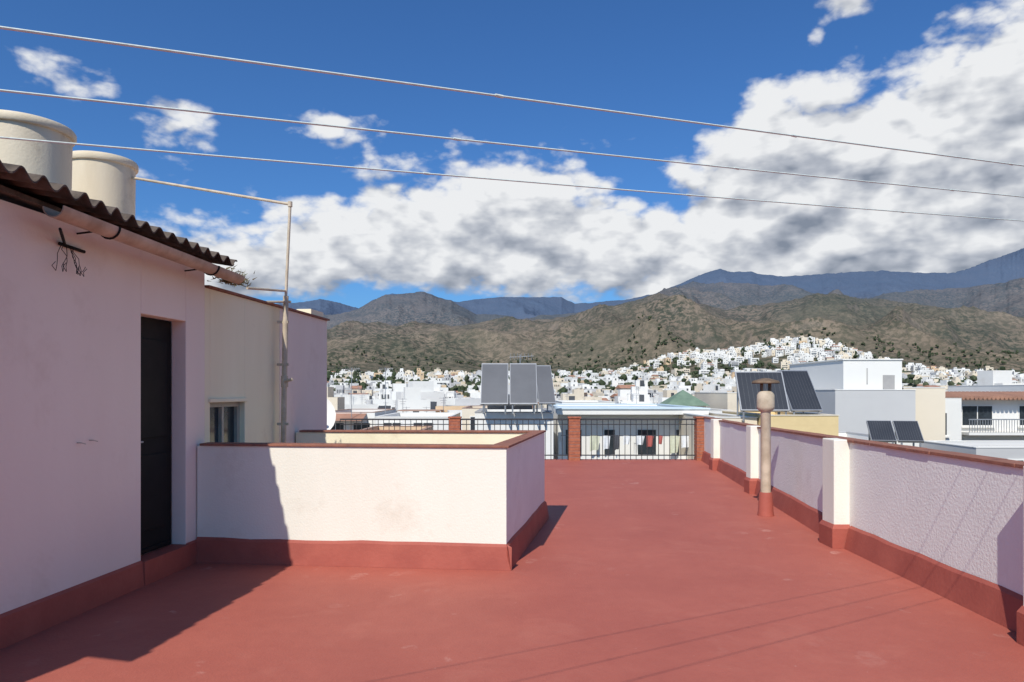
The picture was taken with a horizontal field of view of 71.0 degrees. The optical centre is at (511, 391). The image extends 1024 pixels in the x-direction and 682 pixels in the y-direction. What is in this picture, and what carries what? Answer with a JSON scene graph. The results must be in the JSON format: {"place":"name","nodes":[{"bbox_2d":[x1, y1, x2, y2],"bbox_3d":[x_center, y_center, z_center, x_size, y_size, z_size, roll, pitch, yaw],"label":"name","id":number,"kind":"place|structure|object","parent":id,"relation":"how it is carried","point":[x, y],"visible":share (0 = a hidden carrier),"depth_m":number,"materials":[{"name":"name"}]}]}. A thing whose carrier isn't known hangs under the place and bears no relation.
{"place":"outdoors","nodes":[
{"label":"outdoors","id":0,"kind":"place"},
{"bbox_2d":[207,265,256,287],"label":"roof weeds","id":1,"kind":"object","parent":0,"point":[230,283],"visible":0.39,"depth_m":7.14,"materials":[{"name":"brown plant"}]},
{"bbox_2d":[205,288,278,442],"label":"wall","id":2,"kind":"structure","parent":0,"point":[241,349],"depth_m":7.72,"materials":[{"name":"beige paint"}]},
{"bbox_2d":[210,402,239,441],"bbox_3d":[-2.994,0.380,7.367,0.060,0.540,0.720,0,0,6],"label":"window","id":3,"kind":"structure","parent":2,"relation":"in","point":[224,421],"depth_m":7.48,"materials":[{"name":"grey glass"}]},
{"bbox_2d":[197,432,544,543],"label":"walls","id":4,"kind":"structure","parent":0,"point":[455,495],"depth_m":6.62,"materials":[{"name":"paint"}]},
{"bbox_2d":[196,501,548,570],"bbox_3d":[-0.710,1.482,7.103,4.173,0.234,1.949,0,0,-35],"label":"skirting","id":5,"kind":"object","parent":4,"relation":"attached to","point":[395,554],"visible":1,"depth_m":6.58,"materials":[{"name":"red paint"}]},
{"bbox_2d":[199,430,545,447],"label":"cap tiles","id":6,"kind":"object","parent":4,"relation":"on","point":[514,441],"visible":1,"depth_m":6.71,"materials":[{"name":"tile"}]},
{"bbox_2d":[360,426,431,429],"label":"ochre house","id":7,"kind":"structure","parent":0,"point":[402,428],"depth_m":39.82,"materials":[{"name":"beige paint"}]},
{"bbox_2d":[462,406,486,429],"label":"cream house","id":8,"kind":"structure","parent":0,"point":[468,412],"depth_m":46.00,"materials":[{"name":"beige paint"}]},
{"bbox_2d":[470,416,474,429],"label":"windows","id":9,"kind":"structure","parent":8,"relation":"in","point":[472,427],"depth_m":45.96,"materials":[{"name":"grey glass"}]},
{"bbox_2d":[0,459,1023,681],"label":"terrace floor","id":10,"kind":"structure","parent":0,"point":[657,570],"depth_m":5.10,"materials":[{"name":"red paint"}]},
{"bbox_2d":[0,199,204,613],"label":"walls pink","id":11,"kind":"structure","parent":10,"relation":"on","point":[70,378],"depth_m":5.20,"materials":[{"name":"pink paint"}]},
{"bbox_2d":[0,185,61,213],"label":"roof deck","id":12,"kind":"structure","parent":11,"relation":"on","point":[7,194],"depth_m":4.70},
{"bbox_2d":[0,109,76,189],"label":"water tank","id":13,"kind":"object","parent":12,"relation":"on","point":[52,162],"visible":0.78,"depth_m":7.22,"materials":[{"name":"beige plastic"}]},
{"bbox_2d":[72,150,138,215],"bbox_3d":[-5.170,-1.890,9.050,0.830,2.080,0.830,0,0,0],"label":"water tank","id":14,"kind":"object","parent":12,"relation":"on","point":[106,178],"visible":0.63,"depth_m":8.75,"materials":[{"name":"beige plastic"}]},
{"bbox_2d":[0,160,236,265],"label":"corrugated roof","id":15,"kind":"structure","parent":12,"relation":"on","point":[18,178],"depth_m":5.05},
{"bbox_2d":[52,228,86,276],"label":"loose cables","id":16,"kind":"object","parent":11,"relation":"attached to","point":[64,244],"visible":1,"depth_m":5.00,"materials":[{"name":"metal"}]},
{"bbox_2d":[0,540,196,649],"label":"skirting","id":17,"kind":"object","parent":11,"relation":"attached to","point":[20,623],"visible":0.81,"depth_m":5.28,"materials":[{"name":"red paint"}]},
{"bbox_2d":[42,205,244,283],"bbox_3d":[-2.889,-1.117,5.819,0.338,0.135,2.460,0,0,6],"label":"gutter","id":18,"kind":"object","parent":11,"relation":"on","point":[89,223],"visible":1,"depth_m":5.36,"materials":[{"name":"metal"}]},
{"bbox_2d":[141,317,170,554],"bbox_3d":[-3.160,0.380,6.253,0.110,2.040,0.670,0,0,6],"label":"door","id":19,"kind":"structure","parent":11,"relation":"attached to","point":[155,434],"depth_m":6.33,"materials":[{"name":"metal"}]},
{"bbox_2d":[279,308,326,442],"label":"wall","id":20,"kind":"structure","parent":10,"relation":"on","point":[307,373],"depth_m":9.36,"materials":[{"name":"paint"}]},
{"bbox_2d":[132,176,293,442],"bbox_3d":[-3.568,-1.028,8.673,2.428,3.356,0.817,0,0,35],"label":"water pipe","id":21,"kind":"object","parent":20,"relation":"attached to","point":[284,364],"visible":0.92,"depth_m":8.43,"materials":[{"name":"beige metal"}]},
{"bbox_2d":[205,285,329,320],"bbox_3d":[-2.867,-1.051,8.580,0.230,0.098,3.300,0,0,6],"label":"parapet cap","id":22,"kind":"object","parent":20,"relation":"on","point":[314,313],"visible":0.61,"depth_m":8.44,"materials":[{"name":"ceramic"}]},
{"bbox_2d":[327,399,335,429],"bbox_3d":[-3.352,0.807,11.935,0.686,1.594,0.615,0,0,16],"label":"satellite dish","id":23,"kind":"object","parent":10,"relation":"on","point":[331,415],"visible":0.04,"depth_m":12.09,"materials":[{"name":"white metal"}]},
{"bbox_2d":[448,416,461,429],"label":"brick pier","id":24,"kind":"structure","parent":10,"relation":"on","point":[454,422],"depth_m":16.59,"materials":[{"name":"orange brick"}]},
{"bbox_2d":[340,419,695,459],"bbox_3d":[0.160,1.117,16.720,8.336,0.965,0.040,0,0,0],"label":"terrace railing","id":25,"kind":"object","parent":10,"relation":"on","point":[545,424],"visible":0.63,"depth_m":16.71,"materials":[{"name":"metal"}]},
{"bbox_2d":[567,416,580,460],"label":"brick pier","id":26,"kind":"structure","parent":10,"relation":"on","point":[573,438],"depth_m":16.59,"materials":[{"name":"red brick"}]},
{"bbox_2d":[693,416,705,460],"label":"brick pier","id":27,"kind":"structure","parent":10,"relation":"on","point":[698,437],"depth_m":16.59,"materials":[{"name":"red brick"}]},
{"bbox_2d":[752,378,779,516],"bbox_3d":[3.270,0.715,9.260,0.350,1.769,0.350,0,0,0],"label":"vent pipe","id":28,"kind":"object","parent":10,"relation":"on","point":[765,403],"visible":1,"depth_m":9.20,"materials":[{"name":"beige paint"}]},
{"bbox_2d":[703,418,1022,594],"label":"walls","id":29,"kind":"structure","parent":10,"relation":"on","point":[966,516],"depth_m":6.02,"materials":[{"name":"pink paint"}]},
{"bbox_2d":[701,451,1023,645],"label":"skirting","id":30,"kind":"object","parent":29,"relation":"attached to","point":[999,604],"visible":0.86,"depth_m":6.17,"materials":[{"name":"red paint"}]},
{"bbox_2d":[704,417,1023,468],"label":"cap tiles","id":31,"kind":"object","parent":29,"relation":"on","point":[989,460],"visible":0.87,"depth_m":6.19,"materials":[{"name":"tile"}]},
{"bbox_2d":[711,419,1023,605],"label":"piers","id":32,"kind":"structure","parent":10,"relation":"on","point":[835,480],"depth_m":7.40,"materials":[{"name":"white paint"}]},
{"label":"clothesline post","id":33,"kind":"object","parent":10,"relation":"on","visible":0},
{"bbox_2d":[0,26,1023,165],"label":"clothesline","id":34,"kind":"object","parent":33,"relation":"attached to","point":[247,61],"visible":1,"depth_m":1.74,"materials":[{"name":"metal"}]},
{"bbox_2d":[0,89,1023,197],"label":"clothesline","id":35,"kind":"object","parent":33,"relation":"attached to","point":[177,109],"visible":1,"depth_m":2.08,"materials":[{"name":"metal"}]},
{"bbox_2d":[0,136,1023,220],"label":"clothesline","id":36,"kind":"object","parent":33,"relation":"attached to","point":[82,144],"visible":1,"depth_m":2.46,"materials":[{"name":"metal"}]},
{"bbox_2d":[0,0,1023,307],"label":"sky","id":37,"kind":"structure","parent":0,"point":[945,77],"materials":[{"name":"blue"}]},
{"bbox_2d":[474,408,553,458],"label":"solar roof building","id":38,"kind":"structure","parent":0,"point":[501,414],"depth_m":25.20,"materials":[{"name":"white paint"}]},
{"bbox_2d":[480,363,536,413],"bbox_3d":[-0.105,-0.109,25.303,1.950,1.780,1.533,0,0,0],"label":"solar water heater","id":39,"kind":"object","parent":38,"relation":"on","point":[494,387],"visible":0.91,"depth_m":25.10,"materials":[{"name":"grey glass"}]},
{"bbox_2d":[509,353,530,411],"bbox_3d":[0.350,-0.175,26.500,0.901,2.450,0.440,0,0,0],"label":"tv antenna","id":40,"kind":"object","parent":38,"relation":"on","point":[510,357],"visible":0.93,"depth_m":26.49,"materials":[{"name":"metal"}]},
{"bbox_2d":[536,365,555,412],"bbox_3d":[1.147,-0.084,25.190,0.580,1.691,1.143,0,0,-7],"label":"solar water heater","id":41,"kind":"object","parent":38,"relation":"on","point":[545,392],"visible":0.91,"depth_m":25.08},
{"bbox_2d":[548,404,709,458],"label":"gallery apartment building","id":42,"kind":"structure","parent":0,"point":[622,411],"depth_m":28.00,"materials":[{"name":"white paint"}]},
{"bbox_2d":[561,435,688,453],"bbox_3d":[4.550,1.969,26.400,5.500,0.716,0.080,0,0,0],"label":"hanging laundry","id":43,"kind":"object","parent":42,"relation":"hanging from","point":[595,441],"visible":0.76,"depth_m":26.40,"materials":[{"name":"fabric"}]},
{"bbox_2d":[278,248,1023,376],"bbox_3d":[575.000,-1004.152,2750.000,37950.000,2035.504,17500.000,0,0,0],"label":"ground and mountains","id":44,"kind":"structure","parent":0,"point":[972,309],"depth_m":1768.46,"materials":[{"name":"green plant"}]},
{"bbox_2d":[330,409,395,429],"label":"terracotta awning house","id":45,"kind":"structure","parent":44,"relation":"on","point":[371,413],"depth_m":44.00,"materials":[{"name":"white paint"}]},
{"bbox_2d":[330,422,370,429],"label":"windows","id":46,"kind":"structure","parent":45,"relation":"in","point":[336,426],"depth_m":43.97,"materials":[{"name":"black glass"}]},
{"bbox_2d":[335,413,366,420],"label":"awning","id":47,"kind":"object","parent":45,"relation":"attached to","point":[339,416],"visible":0.6,"depth_m":43.39,"materials":[{"name":"fabric"}]},
{"bbox_2d":[345,367,356,417],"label":"tv antenna","id":48,"kind":"object","parent":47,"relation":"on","point":[351,388],"visible":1,"depth_m":42.98,"materials":[{"name":"metal"}]},
{"bbox_2d":[375,412,460,429],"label":"white house","id":49,"kind":"structure","parent":44,"relation":"on","point":[421,415],"depth_m":42.00,"materials":[{"name":"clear paint"}]},
{"bbox_2d":[379,368,385,413],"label":"tv antenna","id":50,"kind":"object","parent":49,"relation":"on","point":[385,390],"visible":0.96,"depth_m":45.98,"materials":[{"name":"metal"}]},
{"bbox_2d":[384,422,431,425],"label":"windows","id":51,"kind":"structure","parent":49,"relation":"in","point":[384,422],"depth_m":41.96,"materials":[{"name":"grey glass"}]},
{"bbox_2d":[555,400,614,403],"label":"white house","id":52,"kind":"structure","parent":44,"relation":"on","point":[582,402],"depth_m":47.12,"materials":[{"name":"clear paint"}]},
{"bbox_2d":[327,336,1023,429],"bbox_3d":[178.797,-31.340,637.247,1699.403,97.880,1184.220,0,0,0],"label":"distant town","id":53,"kind":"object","parent":44,"relation":"on","point":[433,394],"visible":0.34,"depth_m":482.74,"materials":[{"name":"paint"}]},
{"bbox_2d":[327,314,1023,398],"bbox_3d":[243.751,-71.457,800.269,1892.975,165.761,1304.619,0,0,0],"label":"distant trees","id":54,"kind":"object","parent":44,"relation":"on","point":[909,380],"visible":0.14,"depth_m":865.56,"materials":[{"name":"green plant"}]},
{"bbox_2d":[694,392,739,409],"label":"cream house","id":55,"kind":"structure","parent":44,"relation":"on","point":[722,400],"depth_m":45.70,"materials":[{"name":"beige paint"}]},
{"bbox_2d":[679,412,757,458],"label":"cream rooftop building","id":56,"kind":"structure","parent":44,"relation":"on","point":[730,417],"depth_m":26.01,"materials":[{"name":"beige paint"}]},
{"bbox_2d":[948,385,1023,391],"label":"roof","id":57,"kind":"structure","parent":44,"relation":"on","point":[993,388],"depth_m":51.37,"materials":[{"name":"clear paint"}]},
{"bbox_2d":[659,390,726,412],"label":"green roof pavilion","id":58,"kind":"structure","parent":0,"point":[683,398],"depth_m":42.42,"materials":[{"name":"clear tile"}]},
{"bbox_2d":[722,410,838,435],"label":"yellow rooftop building","id":59,"kind":"structure","parent":0,"point":[827,424],"depth_m":22.00,"materials":[{"name":"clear paint"}]},
{"bbox_2d":[735,372,789,420],"bbox_3d":[8.039,0.152,23.155,1.500,1.598,0.995,0,0,6],"label":"solar panel","id":60,"kind":"object","parent":59,"relation":"on","point":[747,391],"visible":0.63,"depth_m":23.12,"materials":[{"name":"glass"}]},
{"bbox_2d":[776,370,822,414],"bbox_3d":[9.274,0.128,23.206,1.050,1.647,0.996,0,0,-9],"label":"solar panel","id":61,"kind":"object","parent":59,"relation":"on","point":[802,396],"visible":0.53,"depth_m":23.11,"materials":[{"name":"glass"}]},
{"bbox_2d":[789,389,915,433],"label":"walls","id":62,"kind":"structure","parent":0,"point":[854,409],"depth_m":30.00,"materials":[{"name":"white paint"}]},
{"bbox_2d":[788,359,902,388],"bbox_3d":[15.555,-0.550,34.000,2.610,1.700,6.100,0,0,0],"label":"roof room","id":63,"kind":"object","parent":62,"relation":"on","point":[858,374],"visible":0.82,"depth_m":31.00,"materials":[{"name":"white paint"}]},
{"bbox_2d":[839,431,918,446],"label":"flat house","id":64,"kind":"structure","parent":0,"point":[858,435],"depth_m":27.82,"materials":[{"name":"white paint"}]},
{"bbox_2d":[866,420,923,446],"bbox_3d":[12.106,1.421,22.744,1.490,0.962,0.782,0,0,14],"label":"solar water heater","id":65,"kind":"object","parent":64,"relation":"on","point":[905,431],"visible":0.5,"depth_m":22.68,"materials":[{"name":"glass"}]},
{"bbox_2d":[902,387,945,439],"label":"white terrace house","id":66,"kind":"structure","parent":0,"point":[930,410],"depth_m":31.00,"materials":[{"name":"beige paint"}]},
{"bbox_2d":[945,397,961,439],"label":"link house","id":67,"kind":"structure","parent":0,"point":[953,418],"depth_m":33.00,"materials":[{"name":"white paint"}]},
{"bbox_2d":[945,412,949,437],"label":"windows","id":68,"kind":"structure","parent":67,"relation":"in","point":[946,413],"depth_m":32.96,"materials":[{"name":"grey glass"}]},
{"bbox_2d":[921,440,1023,460],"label":"grey house","id":69,"kind":"structure","parent":0,"point":[1010,449],"depth_m":27.52,"materials":[{"name":"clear paint"}]},
{"bbox_2d":[962,400,1023,439],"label":"walls","id":70,"kind":"structure","parent":0,"point":[1005,409],"depth_m":34.00,"materials":[{"name":"white paint"}]},
{"bbox_2d":[945,391,1023,399],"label":"tile roof","id":71,"kind":"structure","parent":70,"relation":"on","point":[992,395],"depth_m":33.93,"materials":[{"name":"orange tile"}]},
{"bbox_2d":[962,405,1023,427],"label":"windows","id":72,"kind":"structure","parent":70,"relation":"attached to","point":[977,411],"depth_m":33.96,"materials":[{"name":"black glass"}]},
{"bbox_2d":[962,419,1023,434],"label":"balcony","id":73,"kind":"structure","parent":70,"relation":"attached to","point":[993,432],"depth_m":33.01,"materials":[{"name":"metal"}]}
]}

